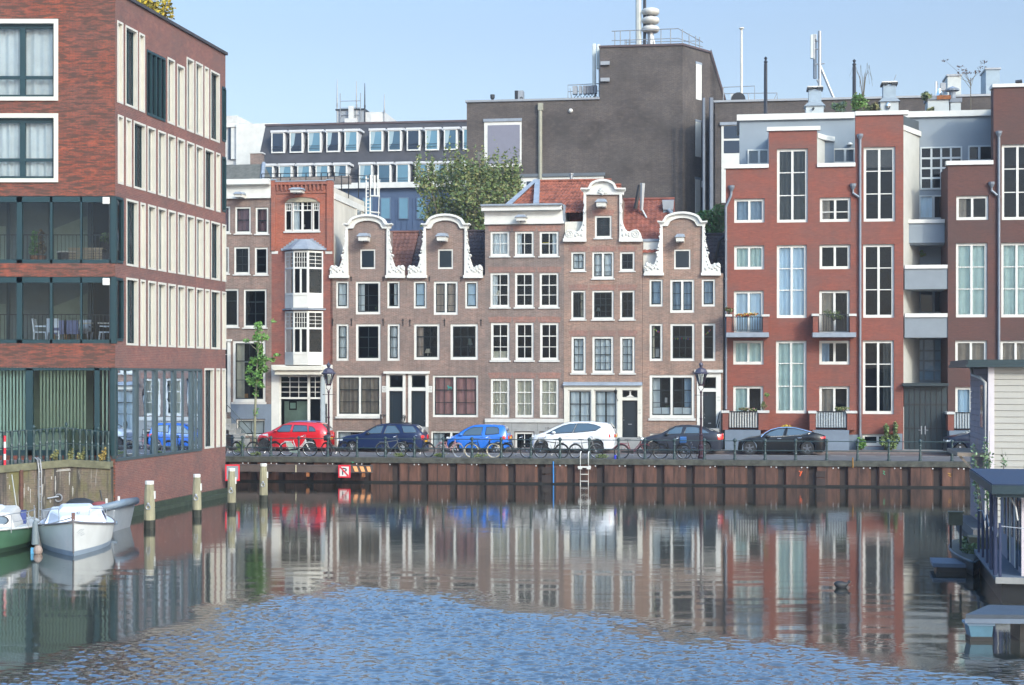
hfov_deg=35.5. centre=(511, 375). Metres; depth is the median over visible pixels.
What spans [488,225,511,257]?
window
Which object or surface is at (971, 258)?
window
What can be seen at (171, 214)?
window
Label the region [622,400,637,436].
door
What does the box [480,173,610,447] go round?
canal house
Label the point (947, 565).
jetty
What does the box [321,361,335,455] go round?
street lamp
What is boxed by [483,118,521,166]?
window frame
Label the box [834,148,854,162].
window
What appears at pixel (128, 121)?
window
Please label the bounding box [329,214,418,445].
canal house
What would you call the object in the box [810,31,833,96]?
phone mast
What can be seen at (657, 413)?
window
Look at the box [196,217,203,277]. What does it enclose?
window
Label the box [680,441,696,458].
bicycle
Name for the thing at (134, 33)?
window
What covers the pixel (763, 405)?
potted plant
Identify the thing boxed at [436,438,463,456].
bicycle
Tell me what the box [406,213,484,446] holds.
canal house
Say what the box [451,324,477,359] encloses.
window
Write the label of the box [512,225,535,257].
window
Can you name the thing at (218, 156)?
window
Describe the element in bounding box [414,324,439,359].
window
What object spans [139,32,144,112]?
window
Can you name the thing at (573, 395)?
window
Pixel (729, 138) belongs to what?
window frame
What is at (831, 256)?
window
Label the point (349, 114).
plant room
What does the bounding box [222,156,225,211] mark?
corner window
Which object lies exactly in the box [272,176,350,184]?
planter box
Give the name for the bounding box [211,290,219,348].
window
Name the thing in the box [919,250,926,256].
potted plant
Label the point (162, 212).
window
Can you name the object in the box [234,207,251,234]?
window
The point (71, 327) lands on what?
upholstered chair
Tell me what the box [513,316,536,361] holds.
window
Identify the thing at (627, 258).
window
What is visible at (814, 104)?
chimney
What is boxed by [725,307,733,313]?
potted plant
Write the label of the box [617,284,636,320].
window
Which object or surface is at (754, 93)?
roof railing
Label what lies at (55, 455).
weeds
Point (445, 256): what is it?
window
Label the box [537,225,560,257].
window
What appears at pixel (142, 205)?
window
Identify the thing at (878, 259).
window
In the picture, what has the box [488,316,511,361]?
window
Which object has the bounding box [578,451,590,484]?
quay ladder
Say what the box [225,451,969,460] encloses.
road
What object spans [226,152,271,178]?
house
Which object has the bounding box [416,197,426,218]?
window frame
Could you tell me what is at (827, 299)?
window
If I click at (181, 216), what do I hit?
window
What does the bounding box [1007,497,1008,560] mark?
dark window
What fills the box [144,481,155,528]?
mooring post
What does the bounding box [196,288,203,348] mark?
window
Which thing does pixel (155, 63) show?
balcony window
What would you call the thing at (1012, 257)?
window
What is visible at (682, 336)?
window
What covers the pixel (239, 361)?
window
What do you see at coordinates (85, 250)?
crate bench
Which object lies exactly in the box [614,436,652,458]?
bicycle
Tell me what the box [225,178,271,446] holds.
canal house
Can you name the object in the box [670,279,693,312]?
window
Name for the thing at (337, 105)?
antenna mast
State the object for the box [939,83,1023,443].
apartment block
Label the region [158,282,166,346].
window
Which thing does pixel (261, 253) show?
window
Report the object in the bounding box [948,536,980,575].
boat
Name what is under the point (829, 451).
pavement
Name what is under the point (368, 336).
window
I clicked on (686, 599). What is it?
water
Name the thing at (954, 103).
chimney
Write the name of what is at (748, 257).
window
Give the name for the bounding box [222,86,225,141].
corner window
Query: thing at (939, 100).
chimney
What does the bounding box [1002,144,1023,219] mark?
window
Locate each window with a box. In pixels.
[0,19,57,100]
[0,113,57,181]
[116,196,123,263]
[117,20,123,104]
[117,278,123,340]
[118,114,123,184]
[125,25,137,109]
[126,117,131,186]
[126,198,138,266]
[126,277,138,345]
[134,120,145,190]
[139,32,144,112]
[140,202,145,268]
[140,279,145,345]
[146,49,165,121]
[147,126,155,193]
[148,204,155,269]
[148,280,155,346]
[158,130,165,196]
[158,207,166,271]
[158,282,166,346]
[167,57,174,125]
[168,134,175,199]
[168,209,175,273]
[168,283,175,346]
[177,63,184,129]
[177,137,184,201]
[178,212,184,274]
[178,285,184,347]
[187,57,193,132]
[187,141,194,204]
[187,215,194,276]
[187,286,194,347]
[195,61,202,136]
[196,144,202,207]
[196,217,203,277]
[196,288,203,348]
[204,66,208,138]
[204,368,213,448]
[205,148,213,210]
[205,219,209,278]
[205,289,209,348]
[210,69,219,142]
[211,221,219,280]
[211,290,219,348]
[216,152,220,212]
[216,368,219,447]
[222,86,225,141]
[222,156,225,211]
[222,224,225,281]
[222,291,225,349]
[222,368,225,446]
[225,206,230,233]
[225,289,239,327]
[226,247,229,274]
[231,341,265,403]
[233,247,250,275]
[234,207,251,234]
[237,420,264,435]
[242,289,267,328]
[253,247,268,275]
[254,207,268,234]
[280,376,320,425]
[285,202,291,230]
[285,250,322,307]
[285,311,322,364]
[292,202,311,230]
[313,202,319,230]
[335,375,382,417]
[336,281,348,307]
[337,324,348,360]
[337,430,365,445]
[356,281,379,313]
[356,324,380,360]
[360,249,374,268]
[387,281,399,307]
[388,324,399,360]
[414,281,425,307]
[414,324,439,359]
[431,431,460,446]
[433,375,477,416]
[434,281,457,314]
[438,249,452,268]
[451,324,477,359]
[465,281,477,307]
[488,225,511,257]
[488,267,511,308]
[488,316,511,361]
[488,372,511,417]
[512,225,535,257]
[512,267,536,308]
[512,372,535,417]
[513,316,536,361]
[515,432,533,447]
[519,172,604,188]
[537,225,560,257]
[537,267,560,308]
[537,316,560,361]
[537,372,560,417]
[568,245,587,271]
[568,284,587,320]
[568,390,590,421]
[569,330,587,374]
[589,245,615,279]
[589,284,615,320]
[590,330,615,374]
[592,209,613,238]
[594,390,616,439]
[617,245,636,271]
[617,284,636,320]
[617,330,637,374]
[648,375,695,420]
[650,279,662,306]
[650,324,662,360]
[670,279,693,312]
[670,324,694,360]
[674,249,690,268]
[695,61,701,99]
[695,119,701,156]
[695,177,700,212]
[702,279,714,306]
[702,323,714,360]
[733,341,763,364]
[733,386,762,410]
[734,199,763,222]
[734,245,763,269]
[734,291,763,331]
[748,149,767,163]
[776,341,805,412]
[777,149,807,222]
[777,245,806,317]
[819,290,849,331]
[819,341,849,364]
[819,386,848,410]
[820,197,850,221]
[820,245,849,268]
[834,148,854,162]
[862,434,892,445]
[863,244,893,317]
[863,340,893,413]
[864,147,894,221]
[919,195,940,218]
[919,292,940,312]
[919,339,940,380]
[920,146,961,189]
[955,340,986,360]
[955,387,971,411]
[956,196,987,219]
[956,243,986,316]
[968,145,990,159]
[980,385,982,426]
[1000,340,1023,359]
[1001,243,1023,316]
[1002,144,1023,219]
[1004,497,1004,533]
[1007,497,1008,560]
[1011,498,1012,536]
[1015,498,1017,569]
[1018,500,1020,567]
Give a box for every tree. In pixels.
[243,318,280,446]
[413,136,525,229]
[696,203,724,232]
[942,59,986,109]
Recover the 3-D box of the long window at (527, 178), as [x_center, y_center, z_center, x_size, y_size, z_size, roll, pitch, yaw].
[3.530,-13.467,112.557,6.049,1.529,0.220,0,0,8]
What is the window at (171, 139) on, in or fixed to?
in the apartment block at (118, 107)
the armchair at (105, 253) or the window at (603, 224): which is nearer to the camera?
the armchair at (105, 253)
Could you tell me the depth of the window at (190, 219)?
66.37 m
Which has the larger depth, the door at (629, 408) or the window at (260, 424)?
the window at (260, 424)
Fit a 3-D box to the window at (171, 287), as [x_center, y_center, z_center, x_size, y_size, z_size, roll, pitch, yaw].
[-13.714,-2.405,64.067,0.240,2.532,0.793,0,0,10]
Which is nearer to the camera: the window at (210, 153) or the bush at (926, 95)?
the window at (210, 153)
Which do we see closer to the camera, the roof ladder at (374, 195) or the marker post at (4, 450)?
the marker post at (4, 450)
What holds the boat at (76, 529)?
on the water
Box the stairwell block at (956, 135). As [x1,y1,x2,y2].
[902,110,990,449]
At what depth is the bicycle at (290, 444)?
80.03 m
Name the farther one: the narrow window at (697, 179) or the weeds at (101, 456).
the narrow window at (697, 179)
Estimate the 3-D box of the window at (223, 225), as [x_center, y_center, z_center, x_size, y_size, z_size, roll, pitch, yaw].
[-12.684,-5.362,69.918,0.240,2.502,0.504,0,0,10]
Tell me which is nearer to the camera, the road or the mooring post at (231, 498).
the mooring post at (231, 498)
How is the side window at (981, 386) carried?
in the floating house at (997, 400)
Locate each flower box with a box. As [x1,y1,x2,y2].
[736,312,758,316]
[737,407,756,410]
[835,407,849,410]
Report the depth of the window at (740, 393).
85.87 m
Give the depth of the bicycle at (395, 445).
79.36 m
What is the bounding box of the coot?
[834,580,850,587]
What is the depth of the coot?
39.56 m
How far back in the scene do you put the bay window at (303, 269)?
88.83 m
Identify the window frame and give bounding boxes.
[362,197,372,213]
[380,197,390,218]
[398,197,408,218]
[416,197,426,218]
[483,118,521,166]
[720,122,738,202]
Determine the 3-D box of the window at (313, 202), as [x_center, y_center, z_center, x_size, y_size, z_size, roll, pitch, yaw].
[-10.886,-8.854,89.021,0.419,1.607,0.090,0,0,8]
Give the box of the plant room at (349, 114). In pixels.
[335,93,395,122]
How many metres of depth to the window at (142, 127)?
61.38 m
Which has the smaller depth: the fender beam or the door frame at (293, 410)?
the fender beam
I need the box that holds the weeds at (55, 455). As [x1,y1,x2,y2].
[50,448,58,459]
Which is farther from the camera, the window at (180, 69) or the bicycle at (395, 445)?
the bicycle at (395, 445)
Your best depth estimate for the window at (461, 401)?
87.99 m
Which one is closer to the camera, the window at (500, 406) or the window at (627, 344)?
the window at (627, 344)
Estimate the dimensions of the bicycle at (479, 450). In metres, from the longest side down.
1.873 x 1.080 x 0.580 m
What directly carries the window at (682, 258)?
in the canal house at (683, 302)
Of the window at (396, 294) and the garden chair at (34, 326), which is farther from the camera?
the window at (396, 294)
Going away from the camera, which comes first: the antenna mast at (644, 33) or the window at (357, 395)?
the window at (357, 395)
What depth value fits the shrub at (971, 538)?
44.76 m
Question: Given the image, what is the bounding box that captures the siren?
[642,7,659,43]
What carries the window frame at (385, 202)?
in the office building at (386, 151)
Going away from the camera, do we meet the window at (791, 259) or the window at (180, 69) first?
the window at (180, 69)
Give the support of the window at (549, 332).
in the canal house at (524, 308)
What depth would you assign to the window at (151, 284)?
62.35 m
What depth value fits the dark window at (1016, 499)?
38.25 m
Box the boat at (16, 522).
[0,504,39,552]
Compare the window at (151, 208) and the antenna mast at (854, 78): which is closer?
the window at (151, 208)
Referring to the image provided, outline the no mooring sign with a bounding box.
[338,465,349,477]
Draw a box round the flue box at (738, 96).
[731,92,745,99]
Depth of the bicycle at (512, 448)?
78.49 m
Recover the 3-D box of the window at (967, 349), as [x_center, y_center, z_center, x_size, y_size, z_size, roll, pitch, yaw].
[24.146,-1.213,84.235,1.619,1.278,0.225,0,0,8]
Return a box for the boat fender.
[31,520,42,553]
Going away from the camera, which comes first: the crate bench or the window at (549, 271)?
the crate bench
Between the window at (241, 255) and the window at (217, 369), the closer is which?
the window at (217, 369)
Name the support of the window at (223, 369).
in the apartment block at (118, 107)
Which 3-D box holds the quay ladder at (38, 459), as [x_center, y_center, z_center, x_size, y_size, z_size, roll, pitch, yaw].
[-17.074,4.082,57.490,0.215,2.335,0.639,0,0,-33]
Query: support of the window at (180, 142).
in the apartment block at (118, 107)
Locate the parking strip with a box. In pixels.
[225,449,955,455]
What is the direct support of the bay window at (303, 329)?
in the canal house at (309, 218)
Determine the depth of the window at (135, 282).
60.67 m
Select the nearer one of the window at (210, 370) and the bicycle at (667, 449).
the window at (210, 370)
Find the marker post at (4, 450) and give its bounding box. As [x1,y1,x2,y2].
[3,436,5,464]
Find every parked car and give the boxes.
[257,421,334,451]
[337,422,428,451]
[446,424,511,452]
[532,421,616,453]
[641,425,723,453]
[738,426,825,454]
[943,430,970,450]
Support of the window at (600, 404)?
in the canal house at (608, 229)
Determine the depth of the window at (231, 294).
89.71 m
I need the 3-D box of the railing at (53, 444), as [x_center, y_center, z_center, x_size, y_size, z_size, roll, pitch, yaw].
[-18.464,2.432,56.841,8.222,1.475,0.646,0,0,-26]
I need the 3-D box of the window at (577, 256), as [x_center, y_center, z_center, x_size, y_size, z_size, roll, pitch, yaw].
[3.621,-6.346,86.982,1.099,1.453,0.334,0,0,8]
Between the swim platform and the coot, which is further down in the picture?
the swim platform
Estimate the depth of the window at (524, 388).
87.41 m
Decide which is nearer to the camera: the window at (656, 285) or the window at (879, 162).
the window at (879, 162)
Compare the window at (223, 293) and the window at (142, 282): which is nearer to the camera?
the window at (142, 282)
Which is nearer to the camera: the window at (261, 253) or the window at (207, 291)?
the window at (207, 291)
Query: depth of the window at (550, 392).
87.22 m
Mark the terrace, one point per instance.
(7, 461)
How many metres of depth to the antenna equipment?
113.48 m
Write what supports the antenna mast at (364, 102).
attached to the plant room at (349, 114)
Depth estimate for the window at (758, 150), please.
88.01 m
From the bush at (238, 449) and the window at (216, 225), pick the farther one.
the bush at (238, 449)
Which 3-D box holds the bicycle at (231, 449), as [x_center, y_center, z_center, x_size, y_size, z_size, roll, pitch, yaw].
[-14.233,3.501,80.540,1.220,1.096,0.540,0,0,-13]
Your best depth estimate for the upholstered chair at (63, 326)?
59.15 m
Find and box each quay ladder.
[34,457,41,519]
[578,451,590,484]
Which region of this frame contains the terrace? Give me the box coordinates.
[0,460,111,464]
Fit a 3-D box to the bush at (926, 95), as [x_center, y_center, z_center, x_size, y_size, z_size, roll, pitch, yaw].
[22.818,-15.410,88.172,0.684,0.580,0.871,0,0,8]
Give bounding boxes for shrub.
[850,64,872,98]
[967,433,1023,548]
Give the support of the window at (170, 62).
in the apartment block at (118, 107)
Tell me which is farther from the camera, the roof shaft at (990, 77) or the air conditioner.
the roof shaft at (990, 77)
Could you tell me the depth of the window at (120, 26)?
59.32 m
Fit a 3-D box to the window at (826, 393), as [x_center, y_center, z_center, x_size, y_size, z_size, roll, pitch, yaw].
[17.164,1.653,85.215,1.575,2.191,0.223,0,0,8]
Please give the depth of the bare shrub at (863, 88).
88.69 m
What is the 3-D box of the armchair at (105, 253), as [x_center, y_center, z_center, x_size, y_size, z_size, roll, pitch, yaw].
[-15.054,-4.636,59.615,0.980,0.900,0.730,0,0,0]
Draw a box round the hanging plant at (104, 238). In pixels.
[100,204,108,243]
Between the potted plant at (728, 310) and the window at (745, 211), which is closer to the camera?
the potted plant at (728, 310)
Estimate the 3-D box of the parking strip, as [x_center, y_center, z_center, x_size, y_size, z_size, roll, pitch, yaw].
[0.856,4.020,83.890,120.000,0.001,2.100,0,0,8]
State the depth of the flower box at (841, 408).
84.16 m
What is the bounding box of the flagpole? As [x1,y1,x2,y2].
[739,27,743,92]
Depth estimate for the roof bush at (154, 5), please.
64.34 m
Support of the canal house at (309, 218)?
on the ground
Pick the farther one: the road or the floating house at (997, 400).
the road
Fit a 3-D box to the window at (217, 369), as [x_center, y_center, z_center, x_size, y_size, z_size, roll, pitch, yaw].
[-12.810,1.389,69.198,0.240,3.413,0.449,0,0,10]
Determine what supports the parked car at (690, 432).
on the parking strip
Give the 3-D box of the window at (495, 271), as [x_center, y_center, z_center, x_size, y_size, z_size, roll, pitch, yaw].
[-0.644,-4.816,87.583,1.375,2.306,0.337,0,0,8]
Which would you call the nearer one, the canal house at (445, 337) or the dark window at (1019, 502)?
the dark window at (1019, 502)
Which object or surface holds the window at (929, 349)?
in the stairwell block at (956, 135)
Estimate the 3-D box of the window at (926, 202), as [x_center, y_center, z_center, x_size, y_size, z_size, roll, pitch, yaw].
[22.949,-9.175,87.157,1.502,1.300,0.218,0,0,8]
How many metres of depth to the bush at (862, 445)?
84.09 m
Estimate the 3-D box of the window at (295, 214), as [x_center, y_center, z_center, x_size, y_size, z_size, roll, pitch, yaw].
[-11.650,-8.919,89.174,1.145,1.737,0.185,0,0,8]
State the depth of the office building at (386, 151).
152.59 m
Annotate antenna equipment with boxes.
[568,83,599,97]
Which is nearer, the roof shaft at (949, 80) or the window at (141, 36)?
the window at (141, 36)
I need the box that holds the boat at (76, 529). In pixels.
[11,475,115,555]
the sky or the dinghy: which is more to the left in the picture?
the dinghy
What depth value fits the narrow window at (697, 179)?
112.87 m
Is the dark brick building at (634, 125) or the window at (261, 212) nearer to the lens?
the window at (261, 212)
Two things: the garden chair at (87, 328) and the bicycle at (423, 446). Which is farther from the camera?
the bicycle at (423, 446)
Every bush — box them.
[137,0,175,19]
[234,441,245,452]
[829,101,847,111]
[850,92,869,110]
[856,437,866,449]
[869,102,881,110]
[879,420,899,449]
[920,91,932,100]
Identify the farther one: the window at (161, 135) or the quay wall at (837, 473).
the quay wall at (837, 473)
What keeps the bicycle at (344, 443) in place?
on the road
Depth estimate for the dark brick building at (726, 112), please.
108.91 m
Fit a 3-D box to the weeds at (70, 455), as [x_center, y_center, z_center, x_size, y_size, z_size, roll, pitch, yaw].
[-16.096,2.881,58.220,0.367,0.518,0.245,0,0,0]
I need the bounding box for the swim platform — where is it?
[962,605,1023,640]
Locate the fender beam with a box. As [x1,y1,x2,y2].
[240,464,372,476]
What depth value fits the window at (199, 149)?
67.35 m
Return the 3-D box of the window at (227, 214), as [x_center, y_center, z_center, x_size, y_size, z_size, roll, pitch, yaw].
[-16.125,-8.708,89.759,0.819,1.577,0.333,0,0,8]
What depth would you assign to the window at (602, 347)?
86.82 m
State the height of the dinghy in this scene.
1.555 m
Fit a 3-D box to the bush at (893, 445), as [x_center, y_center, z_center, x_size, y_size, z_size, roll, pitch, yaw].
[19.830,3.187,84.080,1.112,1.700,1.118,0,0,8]
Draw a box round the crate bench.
[68,248,106,257]
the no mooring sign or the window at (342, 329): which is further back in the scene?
the window at (342, 329)
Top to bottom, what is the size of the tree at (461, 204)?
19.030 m
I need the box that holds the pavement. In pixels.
[225,446,950,453]
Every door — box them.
[225,356,226,410]
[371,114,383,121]
[390,391,402,422]
[412,391,425,426]
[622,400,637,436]
[703,392,715,427]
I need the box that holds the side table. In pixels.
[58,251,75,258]
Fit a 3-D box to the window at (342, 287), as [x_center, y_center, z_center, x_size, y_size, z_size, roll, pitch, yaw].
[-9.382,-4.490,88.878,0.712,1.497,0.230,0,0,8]
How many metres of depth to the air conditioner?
115.30 m
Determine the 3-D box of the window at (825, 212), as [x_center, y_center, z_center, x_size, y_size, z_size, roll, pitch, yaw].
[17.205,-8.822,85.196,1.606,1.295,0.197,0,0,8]
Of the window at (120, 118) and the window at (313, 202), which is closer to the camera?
the window at (120, 118)
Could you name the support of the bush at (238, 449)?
on the road
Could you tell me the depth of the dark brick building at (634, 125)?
112.25 m
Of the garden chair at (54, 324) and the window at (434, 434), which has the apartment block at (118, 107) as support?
the garden chair at (54, 324)
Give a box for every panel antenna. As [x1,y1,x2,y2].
[592,44,595,96]
[597,44,599,96]
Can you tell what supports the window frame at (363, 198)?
in the office building at (386, 151)
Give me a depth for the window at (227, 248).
89.71 m
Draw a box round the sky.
[151,0,1023,123]
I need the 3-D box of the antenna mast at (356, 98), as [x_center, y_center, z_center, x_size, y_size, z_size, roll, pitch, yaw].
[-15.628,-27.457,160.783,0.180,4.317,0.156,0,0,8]
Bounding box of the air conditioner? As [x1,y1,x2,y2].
[515,90,523,98]
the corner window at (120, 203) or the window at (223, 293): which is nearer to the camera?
the corner window at (120, 203)
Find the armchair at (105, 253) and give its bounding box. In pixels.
[92,242,108,258]
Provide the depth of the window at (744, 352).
85.83 m
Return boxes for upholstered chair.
[53,320,69,339]
[64,320,79,339]
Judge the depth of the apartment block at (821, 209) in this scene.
85.27 m
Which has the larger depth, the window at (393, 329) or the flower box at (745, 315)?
the window at (393, 329)
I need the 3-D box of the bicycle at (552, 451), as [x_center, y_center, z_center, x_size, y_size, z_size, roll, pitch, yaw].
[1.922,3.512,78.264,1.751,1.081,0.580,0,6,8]
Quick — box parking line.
[227,451,964,456]
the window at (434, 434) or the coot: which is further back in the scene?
the window at (434, 434)
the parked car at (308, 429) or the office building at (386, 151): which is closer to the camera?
the parked car at (308, 429)
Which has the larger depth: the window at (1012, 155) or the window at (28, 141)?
the window at (1012, 155)
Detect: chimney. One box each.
[804,86,824,112]
[878,75,899,110]
[924,81,950,110]
[945,86,961,109]
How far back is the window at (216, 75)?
69.30 m
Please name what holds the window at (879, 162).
in the apartment block at (821, 209)
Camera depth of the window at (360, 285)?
88.64 m
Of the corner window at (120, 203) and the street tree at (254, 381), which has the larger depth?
the street tree at (254, 381)
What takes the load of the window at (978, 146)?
in the stairwell block at (956, 135)
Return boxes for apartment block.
[0,0,227,516]
[721,110,920,449]
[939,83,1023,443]
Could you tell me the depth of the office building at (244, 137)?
166.60 m
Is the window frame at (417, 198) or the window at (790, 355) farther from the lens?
the window frame at (417, 198)
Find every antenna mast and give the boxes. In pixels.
[336,83,337,122]
[356,81,356,117]
[364,83,365,121]
[383,94,384,121]
[636,0,640,43]
[643,0,645,43]
[764,57,767,113]
[852,59,855,111]
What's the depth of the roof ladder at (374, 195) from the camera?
96.13 m
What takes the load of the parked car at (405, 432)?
on the parking strip
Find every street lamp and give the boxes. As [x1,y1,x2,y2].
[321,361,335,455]
[693,362,708,458]
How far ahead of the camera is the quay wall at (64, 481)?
57.81 m
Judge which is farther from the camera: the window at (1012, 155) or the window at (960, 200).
the window at (960, 200)
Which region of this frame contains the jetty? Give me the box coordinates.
[930,557,979,572]
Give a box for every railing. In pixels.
[0,422,110,464]
[225,436,969,460]
[261,172,369,197]
[612,28,702,47]
[723,86,777,99]
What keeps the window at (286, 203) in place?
in the canal house at (309, 218)
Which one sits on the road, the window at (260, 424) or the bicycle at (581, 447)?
the bicycle at (581, 447)
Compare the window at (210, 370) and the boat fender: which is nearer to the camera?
the boat fender
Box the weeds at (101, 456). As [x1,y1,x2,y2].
[98,447,106,460]
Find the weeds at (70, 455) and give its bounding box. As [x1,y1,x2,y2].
[67,448,73,458]
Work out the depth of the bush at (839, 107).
88.67 m
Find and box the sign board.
[225,464,239,480]
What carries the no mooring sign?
attached to the fender beam
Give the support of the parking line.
on the road
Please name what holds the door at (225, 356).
in the canal house at (248, 286)
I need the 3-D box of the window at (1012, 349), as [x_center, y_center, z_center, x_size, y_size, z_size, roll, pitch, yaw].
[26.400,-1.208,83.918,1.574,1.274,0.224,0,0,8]
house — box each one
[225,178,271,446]
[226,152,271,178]
[270,179,364,430]
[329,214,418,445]
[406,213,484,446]
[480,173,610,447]
[563,179,674,448]
[643,211,724,448]
[947,360,1023,534]
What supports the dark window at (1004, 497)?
in the houseboat
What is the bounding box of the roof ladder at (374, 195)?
[365,175,379,215]
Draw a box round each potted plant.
[28,230,39,258]
[34,229,47,258]
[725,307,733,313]
[760,401,766,409]
[823,309,840,320]
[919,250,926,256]
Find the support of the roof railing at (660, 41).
on the dark brick building at (634, 125)
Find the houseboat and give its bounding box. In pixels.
[969,468,1023,603]
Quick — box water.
[0,481,1023,684]
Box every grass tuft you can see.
[250,451,262,455]
[595,454,606,457]
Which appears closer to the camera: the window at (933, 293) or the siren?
the window at (933, 293)
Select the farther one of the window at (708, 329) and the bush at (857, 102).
the bush at (857, 102)
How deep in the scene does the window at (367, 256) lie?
88.55 m
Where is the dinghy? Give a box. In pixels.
[41,490,139,531]
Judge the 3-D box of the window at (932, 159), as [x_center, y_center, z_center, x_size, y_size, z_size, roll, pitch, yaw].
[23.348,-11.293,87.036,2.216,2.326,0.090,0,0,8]
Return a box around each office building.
[225,116,279,164]
[260,120,466,230]
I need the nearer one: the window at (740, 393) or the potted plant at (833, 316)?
the potted plant at (833, 316)
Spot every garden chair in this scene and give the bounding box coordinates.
[32,319,49,339]
[45,318,62,339]
[75,320,91,339]
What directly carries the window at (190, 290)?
in the apartment block at (118, 107)
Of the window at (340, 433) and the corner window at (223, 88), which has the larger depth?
the window at (340, 433)
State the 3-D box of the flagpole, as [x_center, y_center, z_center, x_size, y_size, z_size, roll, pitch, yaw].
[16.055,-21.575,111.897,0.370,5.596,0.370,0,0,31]
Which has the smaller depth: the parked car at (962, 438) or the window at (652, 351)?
the parked car at (962, 438)
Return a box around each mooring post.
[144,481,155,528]
[192,474,201,517]
[227,468,235,509]
[259,463,267,501]
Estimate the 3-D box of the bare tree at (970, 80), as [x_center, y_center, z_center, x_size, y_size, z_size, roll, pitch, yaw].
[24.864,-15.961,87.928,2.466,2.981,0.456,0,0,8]
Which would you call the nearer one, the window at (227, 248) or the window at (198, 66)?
the window at (198, 66)
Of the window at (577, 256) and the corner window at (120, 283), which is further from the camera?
the window at (577, 256)
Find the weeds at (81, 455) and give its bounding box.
[76,447,85,459]
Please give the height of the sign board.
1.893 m
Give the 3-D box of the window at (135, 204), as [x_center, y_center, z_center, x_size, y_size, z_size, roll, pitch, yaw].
[-14.393,-5.362,60.227,0.240,2.502,1.096,0,0,10]
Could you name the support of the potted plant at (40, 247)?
on the apartment block at (118, 107)
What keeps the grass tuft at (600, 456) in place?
on the road
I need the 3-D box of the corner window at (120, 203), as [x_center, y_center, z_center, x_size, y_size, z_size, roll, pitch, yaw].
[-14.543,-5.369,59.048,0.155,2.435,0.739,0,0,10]
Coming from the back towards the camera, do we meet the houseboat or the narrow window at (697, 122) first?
the narrow window at (697, 122)
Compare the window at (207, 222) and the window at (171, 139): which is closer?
the window at (171, 139)
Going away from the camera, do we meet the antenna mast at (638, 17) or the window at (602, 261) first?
the window at (602, 261)
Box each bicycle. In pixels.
[225,434,240,455]
[246,434,281,455]
[279,435,317,455]
[321,435,350,455]
[375,435,406,456]
[405,435,434,456]
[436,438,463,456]
[464,436,499,456]
[499,436,533,457]
[534,436,568,457]
[569,436,602,457]
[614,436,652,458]
[653,437,691,458]
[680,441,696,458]
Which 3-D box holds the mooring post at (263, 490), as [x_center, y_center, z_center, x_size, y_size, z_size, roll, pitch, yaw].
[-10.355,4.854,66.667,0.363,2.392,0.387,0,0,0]
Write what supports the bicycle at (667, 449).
on the road
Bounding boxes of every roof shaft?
[942,74,961,94]
[980,67,1000,93]
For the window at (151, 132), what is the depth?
62.34 m
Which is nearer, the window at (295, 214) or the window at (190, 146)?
the window at (190, 146)
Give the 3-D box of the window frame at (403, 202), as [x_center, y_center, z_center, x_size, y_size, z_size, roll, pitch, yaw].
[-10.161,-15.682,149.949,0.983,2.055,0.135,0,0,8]
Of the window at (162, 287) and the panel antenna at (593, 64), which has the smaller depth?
the window at (162, 287)
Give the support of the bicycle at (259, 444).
on the road
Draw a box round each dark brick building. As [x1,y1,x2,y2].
[465,43,725,229]
[702,94,990,409]
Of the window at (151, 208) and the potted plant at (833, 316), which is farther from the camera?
the potted plant at (833, 316)
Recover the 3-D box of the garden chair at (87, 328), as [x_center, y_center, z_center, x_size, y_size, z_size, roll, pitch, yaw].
[-16.166,-1.658,60.385,0.540,0.920,0.571,0,0,0]
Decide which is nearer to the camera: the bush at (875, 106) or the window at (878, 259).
the window at (878, 259)
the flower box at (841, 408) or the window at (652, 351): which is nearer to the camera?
the flower box at (841, 408)
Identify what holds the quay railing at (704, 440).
on the quay wall at (837, 473)
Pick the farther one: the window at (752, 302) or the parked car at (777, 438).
the window at (752, 302)
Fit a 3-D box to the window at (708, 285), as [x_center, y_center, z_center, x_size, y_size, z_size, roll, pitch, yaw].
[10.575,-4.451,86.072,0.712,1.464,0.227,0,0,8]
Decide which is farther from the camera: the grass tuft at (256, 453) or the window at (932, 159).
the window at (932, 159)
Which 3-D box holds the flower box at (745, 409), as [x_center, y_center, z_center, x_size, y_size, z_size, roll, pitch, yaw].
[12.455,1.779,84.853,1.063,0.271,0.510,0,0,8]
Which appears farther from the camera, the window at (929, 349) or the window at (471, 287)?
the window at (471, 287)
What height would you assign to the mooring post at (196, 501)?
2.399 m
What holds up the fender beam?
attached to the quay wall at (837, 473)
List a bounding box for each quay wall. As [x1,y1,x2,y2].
[0,459,112,519]
[225,456,969,487]
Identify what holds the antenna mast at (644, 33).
on the dark brick building at (634, 125)
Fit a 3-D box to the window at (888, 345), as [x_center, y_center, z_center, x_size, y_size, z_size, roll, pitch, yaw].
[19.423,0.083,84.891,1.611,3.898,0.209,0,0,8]

